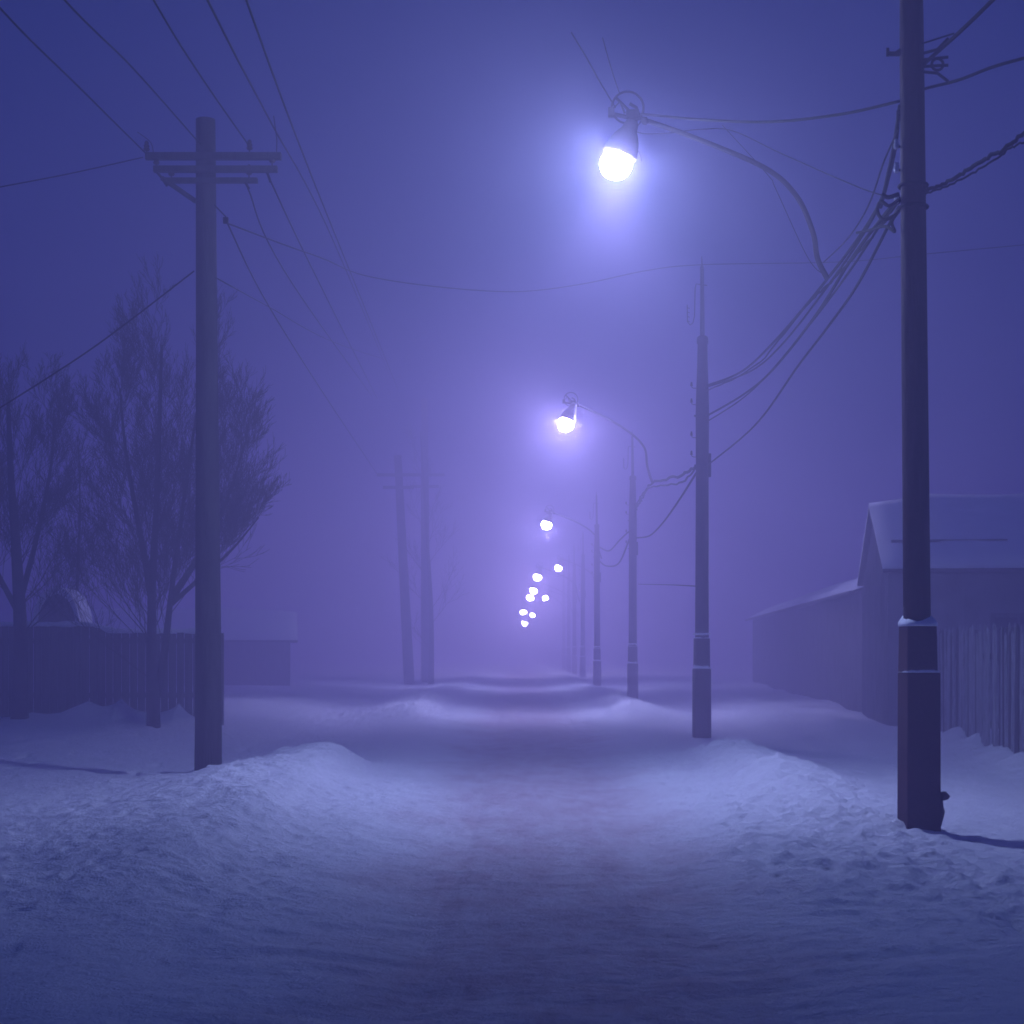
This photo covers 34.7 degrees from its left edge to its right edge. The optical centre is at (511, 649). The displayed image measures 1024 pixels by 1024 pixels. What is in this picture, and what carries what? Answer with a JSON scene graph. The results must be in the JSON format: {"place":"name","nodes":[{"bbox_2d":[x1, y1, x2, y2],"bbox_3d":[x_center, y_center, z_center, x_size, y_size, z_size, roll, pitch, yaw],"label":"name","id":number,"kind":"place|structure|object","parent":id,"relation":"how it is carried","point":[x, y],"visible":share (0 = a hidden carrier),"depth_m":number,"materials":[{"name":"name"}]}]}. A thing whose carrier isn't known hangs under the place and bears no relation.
{"place":"outdoors","nodes":[
{"label":"outdoors","id":0,"kind":"place"},
{"bbox_2d":[0,655,1023,1023],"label":"ground","id":1,"kind":"structure","parent":0,"point":[462,839],"depth_m":11.95,"materials":[{"name":"white snow"}]},
{"bbox_2d":[0,340,111,718],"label":"bare tree","id":2,"kind":"object","parent":1,"relation":"on","point":[17,600],"visible":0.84,"depth_m":27.56,"materials":[{"name":"brown plant"}]},
{"bbox_2d":[32,587,92,711],"bbox_3d":[-8.500,0.090,31.000,0.880,2.520,1.000,0,0,0],"label":"arch","id":3,"kind":"object","parent":1,"relation":"on","point":[53,617],"visible":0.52,"depth_m":30.65,"materials":[{"name":"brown wood"}]},
{"bbox_2d":[55,420,116,646],"bbox_3d":[-8.429,-1.583,31.638,1.311,5.768,1.059,0,0,42],"label":"bare tree","id":4,"kind":"object","parent":1,"relation":"on","point":[79,521],"visible":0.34,"depth_m":31.56,"materials":[{"name":"plant"}]},
{"bbox_2d":[0,621,223,724],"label":"board fence","id":5,"kind":"object","parent":1,"relation":"on","point":[57,640],"visible":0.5,"depth_m":28.59,"materials":[{"name":"brown wood"}]},
{"bbox_2d":[18,254,290,727],"bbox_3d":[-5.797,-2.539,26.880,4.408,7.869,3.451,0,0,-31],"label":"bare tree","id":6,"kind":"object","parent":1,"relation":"on","point":[234,514],"visible":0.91,"depth_m":26.76,"materials":[{"name":"brown plant"}]},
{"bbox_2d":[89,608,297,685],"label":"cottage","id":7,"kind":"structure","parent":1,"relation":"on","point":[257,646],"depth_m":63.31,"materials":[{"name":"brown wood"}]},
{"bbox_2d":[137,116,281,770],"bbox_3d":[-3.669,-2.283,19.947,1.745,8.368,0.443,0,0,0],"label":"utility pole","id":8,"kind":"object","parent":1,"relation":"on","point":[205,156],"visible":0.9,"depth_m":19.88,"materials":[{"name":"brown wood"}]},
{"bbox_2d":[0,157,142,187],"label":"service wire","id":9,"kind":"object","parent":8,"relation":"attached to","point":[70,173],"visible":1,"depth_m":18.98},
{"bbox_2d":[0,7,146,153],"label":"overhead wire","id":10,"kind":"object","parent":8,"relation":"attached to","point":[53,62],"visible":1,"depth_m":15.11,"materials":[{"name":"black metal"}]},
{"bbox_2d":[0,271,194,408],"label":"guy wire","id":11,"kind":"object","parent":8,"relation":"attached to","point":[98,343],"visible":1,"depth_m":19.00,"materials":[{"name":"black metal"}]},
{"bbox_2d":[64,0,200,144],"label":"overhead wire","id":12,"kind":"object","parent":8,"relation":"attached to","point":[100,36],"visible":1,"depth_m":15.01,"materials":[{"name":"black metal"}]},
{"bbox_2d":[153,0,249,146],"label":"overhead wire","id":13,"kind":"object","parent":8,"relation":"attached to","point":[168,25],"visible":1,"depth_m":14.84,"materials":[{"name":"black metal"}]},
{"bbox_2d":[206,0,388,373],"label":"overhead wire","id":14,"kind":"object","parent":8,"relation":"attached to","point":[222,29],"visible":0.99,"depth_m":20.08,"materials":[{"name":"black metal"}]},
{"bbox_2d":[227,224,376,473],"bbox_3d":[-4.591,-6.104,42.868,0.338,1.924,46.294,0,0,-2],"label":"overhead wire","id":15,"kind":"object","parent":8,"relation":"attached to","point":[283,329],"visible":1,"depth_m":28.38,"materials":[{"name":"black metal"}]},
{"bbox_2d":[215,277,391,361],"bbox_3d":[-4.187,-7.694,40.947,0.410,6.368,42.112,0,0,-1],"label":"service wire","id":16,"kind":"object","parent":8,"relation":"attached to","point":[287,317],"visible":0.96,"depth_m":29.53,"materials":[{"name":"black metal"}]},
{"bbox_2d":[247,189,371,395],"bbox_3d":[-4.235,-7.431,39.927,0.158,3.711,40.188,0,0,-3],"label":"overhead wire","id":17,"kind":"object","parent":8,"relation":"attached to","point":[291,281],"visible":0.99,"depth_m":26.80,"materials":[{"name":"black metal"}]},
{"bbox_2d":[245,0,397,388],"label":"overhead wire","id":18,"kind":"object","parent":8,"relation":"attached to","point":[256,28],"visible":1,"depth_m":18.89,"materials":[{"name":"black metal"}]},
{"bbox_2d":[271,182,376,397],"bbox_3d":[-3.955,-7.421,39.928,0.076,3.534,40.192,0,0,-3],"label":"overhead wire","id":19,"kind":"object","parent":8,"relation":"attached to","point":[312,268],"visible":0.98,"depth_m":27.06,"materials":[{"name":"black metal"}]},
{"bbox_2d":[226,223,1023,291],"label":"overhead wire","id":20,"kind":"object","parent":8,"relation":"attached to","point":[593,281],"visible":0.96,"depth_m":31.84,"materials":[{"name":"black metal"}]},
{"bbox_2d":[377,455,419,684],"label":"utility pole","id":21,"kind":"object","parent":1,"relation":"on","point":[407,646],"visible":0.8,"depth_m":71.83,"materials":[{"name":"brown wood"}]},
{"bbox_2d":[381,411,468,683],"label":"bare tree","id":22,"kind":"object","parent":1,"relation":"on","point":[431,651],"visible":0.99,"depth_m":71.92,"materials":[{"name":"brown plant"}]},
{"bbox_2d":[410,398,444,681],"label":"utility pole","id":23,"kind":"object","parent":1,"relation":"on","point":[424,615],"visible":0.62,"depth_m":77.83,"materials":[{"name":"brown wood"}]},
{"bbox_2d":[561,563,565,669],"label":"utility pole","id":24,"kind":"object","parent":1,"relation":"on","point":[563,637],"visible":0.9,"depth_m":126.89,"materials":[{"name":"wood"}]},
{"bbox_2d":[566,555,570,671],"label":"utility pole","id":25,"kind":"object","parent":1,"relation":"on","point":[568,662],"visible":0.98,"depth_m":113.89,"materials":[{"name":"concrete"}]},
{"bbox_2d":[570,545,576,674],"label":"utility pole","id":26,"kind":"object","parent":1,"relation":"on","point":[574,646],"visible":0.94,"depth_m":102.90,"materials":[{"name":"concrete"}]},
{"bbox_2d":[578,533,585,677],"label":"utility pole","id":27,"kind":"object","parent":1,"relation":"on","point":[582,651],"visible":0.99,"depth_m":91.89,"materials":[{"name":"concrete"}]},
{"bbox_2d":[590,492,600,685],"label":"utility pole","id":28,"kind":"object","parent":1,"relation":"on","point":[597,652],"visible":0.98,"depth_m":65.90,"materials":[{"name":"concrete"}]},
{"bbox_2d":[599,531,628,551],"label":"cable","id":29,"kind":"object","parent":28,"relation":"attached to","point":[616,543],"visible":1,"depth_m":55.82,"materials":[{"name":"black rubber"}]},
{"bbox_2d":[623,432,637,697],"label":"utility pole","id":30,"kind":"object","parent":1,"relation":"on","point":[632,677],"visible":0.98,"depth_m":49.49,"materials":[{"name":"concrete"}]},
{"bbox_2d":[598,539,628,566],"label":"cable","id":31,"kind":"object","parent":30,"relation":"attached to","point":[620,559],"visible":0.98,"depth_m":53.88,"materials":[{"name":"black rubber"}]},
{"bbox_2d":[687,256,710,737],"bbox_3d":[3.397,-2.625,29.800,0.438,9.050,0.324,0,0,0],"label":"utility pole","id":32,"kind":"object","parent":1,"relation":"on","point":[701,698],"visible":0.98,"depth_m":29.69,"materials":[{"name":"metal"}]},
{"bbox_2d":[634,466,695,512],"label":"cable","id":33,"kind":"object","parent":32,"relation":"attached to","point":[672,476],"visible":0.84,"depth_m":36.45,"materials":[{"name":"black rubber"}]},
{"bbox_2d":[634,467,695,518],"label":"cable","id":34,"kind":"object","parent":32,"relation":"attached to","point":[686,478],"visible":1,"depth_m":36.10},
{"bbox_2d":[635,472,695,537],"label":"cable","id":35,"kind":"object","parent":32,"relation":"attached to","point":[683,493],"visible":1,"depth_m":34.38,"materials":[{"name":"black rubber"}]},
{"bbox_2d":[639,584,694,586],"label":"cable","id":36,"kind":"object","parent":32,"relation":"attached to","point":[666,584],"visible":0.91,"depth_m":40.78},
{"bbox_2d":[745,578,862,711],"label":"long shed","id":37,"kind":"structure","parent":1,"relation":"on","point":[809,644],"depth_m":46.88,"materials":[{"name":"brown wood"}]},
{"bbox_2d":[886,0,949,831],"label":"utility pole","id":38,"kind":"object","parent":1,"relation":"on","point":[921,797],"visible":0.94,"depth_m":14.10,"materials":[{"name":"wood"}]},
{"bbox_2d":[637,128,893,198],"bbox_3d":[2.760,-4.682,15.977,1.134,1.564,3.530,0,0,-39],"label":"stay wire","id":39,"kind":"object","parent":38,"relation":"attached to","point":[767,147],"visible":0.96,"depth_m":16.98,"materials":[{"name":"black metal"}]},
{"bbox_2d":[640,100,899,122],"bbox_3d":[2.468,-5.151,15.694,0.336,0.826,3.467,0,0,-36],"label":"feed cable","id":40,"kind":"object","parent":38,"relation":"attached to","point":[786,120],"visible":1,"depth_m":15.80,"materials":[{"name":"black rubber"}]},
{"bbox_2d":[706,204,896,391],"bbox_3d":[3.482,-4.269,21.999,0.135,0.875,15.604,0,0,1],"label":"cable","id":41,"kind":"object","parent":38,"relation":"attached to","point":[840,271],"visible":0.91,"depth_m":18.63,"materials":[{"name":"black rubber"}]},
{"bbox_2d":[706,205,898,466],"bbox_3d":[3.563,-3.579,21.998,0.280,0.540,15.602,0,0,1],"label":"cable","id":42,"kind":"object","parent":38,"relation":"attached to","point":[842,306],"visible":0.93,"depth_m":18.62,"materials":[{"name":"black rubber"}]},
{"bbox_2d":[706,115,899,387],"bbox_3d":[3.549,-4.394,21.995,0.254,0.762,15.611,0,0,1],"label":"cable","id":43,"kind":"object","parent":38,"relation":"attached to","point":[866,228],"visible":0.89,"depth_m":16.82,"materials":[{"name":"black rubber"}]},
{"bbox_2d":[705,104,900,385],"bbox_3d":[3.533,-4.468,21.995,0.216,0.680,15.614,0,0,1],"label":"cable","id":44,"kind":"object","parent":38,"relation":"attached to","point":[813,295],"visible":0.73,"depth_m":19.17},
{"bbox_2d":[706,202,899,422],"bbox_3d":[3.529,-3.959,21.999,0.208,0.358,15.603,0,0,1],"label":"cable","id":45,"kind":"object","parent":38,"relation":"attached to","point":[838,286],"visible":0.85,"depth_m":18.88,"materials":[{"name":"black rubber"}]},
{"bbox_2d":[706,197,900,416],"bbox_3d":[3.550,-4.039,21.999,0.264,0.425,15.603,0,0,1],"label":"cable","id":46,"kind":"object","parent":38,"relation":"attached to","point":[867,236],"visible":0.79,"depth_m":17.59,"materials":[{"name":"black rubber"}]},
{"bbox_2d":[823,129,898,262],"bbox_3d":[3.413,-4.365,16.049,0.093,0.299,3.702,0,0,1],"label":"cable","id":47,"kind":"object","parent":38,"relation":"attached to","point":[870,199],"visible":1,"depth_m":15.60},
{"bbox_2d":[856,210,899,233],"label":"cable","id":48,"kind":"object","parent":38,"relation":"attached to","point":[893,229],"visible":1,"depth_m":14.26,"materials":[{"name":"black rubber"}]},
{"bbox_2d":[875,198,899,221],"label":"cable","id":49,"kind":"object","parent":38,"relation":"attached to","point":[884,203],"visible":1,"depth_m":14.15,"materials":[{"name":"black rubber"}]},
{"bbox_2d":[879,110,899,208],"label":"cable","id":50,"kind":"object","parent":38,"relation":"attached to","point":[894,155],"visible":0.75,"depth_m":14.65,"materials":[{"name":"black rubber"}]},
{"bbox_2d":[881,192,899,198],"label":"cable","id":51,"kind":"object","parent":38,"relation":"attached to","point":[891,196],"visible":1,"depth_m":14.09,"materials":[{"name":"black rubber"}]},
{"bbox_2d":[922,33,953,43],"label":"cable","id":52,"kind":"object","parent":38,"relation":"attached to","point":[938,38],"visible":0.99,"depth_m":14.01,"materials":[{"name":"black rubber"}]},
{"bbox_2d":[923,0,994,64],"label":"cable","id":53,"kind":"object","parent":38,"relation":"attached to","point":[960,30],"visible":1,"depth_m":13.58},
{"bbox_2d":[924,131,1023,191],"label":"cable","id":54,"kind":"object","parent":38,"relation":"attached to","point":[981,161],"visible":1,"depth_m":13.33,"materials":[{"name":"black rubber"}]},
{"bbox_2d":[924,57,1023,90],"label":"cable","id":55,"kind":"object","parent":38,"relation":"attached to","point":[976,73],"visible":1,"depth_m":13.38,"materials":[{"name":"black rubber"}]},
{"bbox_2d":[925,142,1023,194],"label":"cable","id":56,"kind":"object","parent":38,"relation":"attached to","point":[976,171],"visible":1,"depth_m":13.43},
{"bbox_2d":[857,493,1023,726],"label":"barn","id":57,"kind":"structure","parent":1,"relation":"on","point":[976,560],"depth_m":30.29,"materials":[{"name":"paint"}]},
{"bbox_2d":[990,613,1023,668],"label":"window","id":58,"kind":"structure","parent":57,"relation":"in","point":[1000,619],"depth_m":29.68,"materials":[{"name":"glass"}]},
{"bbox_2d":[937,622,1023,753],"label":"picket fence","id":59,"kind":"object","parent":1,"relation":"on","point":[970,716],"visible":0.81,"depth_m":23.35,"materials":[{"name":"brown wood"}]},
{"bbox_2d":[0,0,1023,655],"label":"sky","id":60,"kind":"structure","parent":0,"point":[460,144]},
{"bbox_2d":[521,601,556,630],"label":"street lamp","id":61,"kind":"object","parent":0,"point":[524,610],"visible":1,"depth_m":144.95,"materials":[{"name":"metal"}]},
{"bbox_2d":[522,612,556,640],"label":"street lamp","id":62,"kind":"object","parent":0,"point":[525,621],"visible":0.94,"depth_m":164.94,"materials":[{"name":"metal"}]},
{"bbox_2d":[527,585,564,616],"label":"street lamp","id":63,"kind":"object","parent":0,"point":[530,596],"visible":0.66,"depth_m":121.99,"materials":[{"name":"metal"}]},
{"bbox_2d":[530,604,561,622],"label":"street lamp","id":64,"kind":"object","parent":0,"point":[533,612],"visible":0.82,"depth_m":149.90,"materials":[{"name":"metal"}]},
{"bbox_2d":[530,579,571,610],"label":"street lamp","id":65,"kind":"object","parent":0,"point":[534,588],"visible":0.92,"depth_m":107.94,"materials":[{"name":"metal"}]},
{"bbox_2d":[534,562,579,601],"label":"street lamp","id":66,"kind":"object","parent":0,"point":[538,575],"visible":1,"depth_m":94.96,"materials":[{"name":"metal"}]},
{"bbox_2d":[543,586,578,616],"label":"street lamp","id":67,"kind":"object","parent":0,"point":[545,596],"visible":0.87,"depth_m":127.92,"materials":[{"name":"metal"}]},
{"bbox_2d":[542,505,601,558],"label":"street lamp","id":68,"kind":"object","parent":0,"point":[547,520],"visible":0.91,"depth_m":65.93,"materials":[{"name":"metal"}]},
{"bbox_2d":[555,554,593,581],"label":"street lamp","id":69,"kind":"object","parent":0,"point":[559,564],"visible":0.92,"depth_m":99.94,"materials":[{"name":"metal"}]},
{"bbox_2d":[558,392,652,482],"bbox_3d":[2.397,-5.146,39.874,3.191,1.963,0.407,0,0,-39],"label":"street lamp","id":70,"kind":"object","parent":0,"point":[568,416],"visible":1,"depth_m":38.97,"materials":[{"name":"metal"}]},
{"bbox_2d":[600,91,829,279],"bbox_3d":[2.211,-4.926,17.461,2.772,1.744,0.364,0,0,-23],"label":"street lamp","id":71,"kind":"object","parent":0,"point":[620,155],"visible":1,"depth_m":16.98,"materials":[{"name":"metal"}]},
{"bbox_2d":[571,32,615,107],"bbox_3d":[0.831,-5.899,16.702,0.031,0.567,0.776,0,0,38],"label":"stay wire","id":72,"kind":"object","parent":71,"relation":"attached to","point":[592,69],"visible":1,"depth_m":16.69,"materials":[{"name":"black metal"}]},
{"bbox_2d":[602,37,619,93],"bbox_3d":[1.014,-5.941,16.699,0.014,0.371,0.641,0,0,19],"label":"stay wire","id":73,"kind":"object","parent":71,"relation":"attached to","point":[610,65],"visible":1,"depth_m":16.65,"materials":[{"name":"black metal"}]},
{"bbox_2d":[722,125,820,272],"bbox_3d":[2.841,-4.820,17.642,1.419,1.439,0.136,0,0,-34],"label":"stay wire","id":74,"kind":"object","parent":71,"relation":"attached to","point":[779,197],"visible":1,"depth_m":17.65,"materials":[{"name":"black metal"}]}
]}

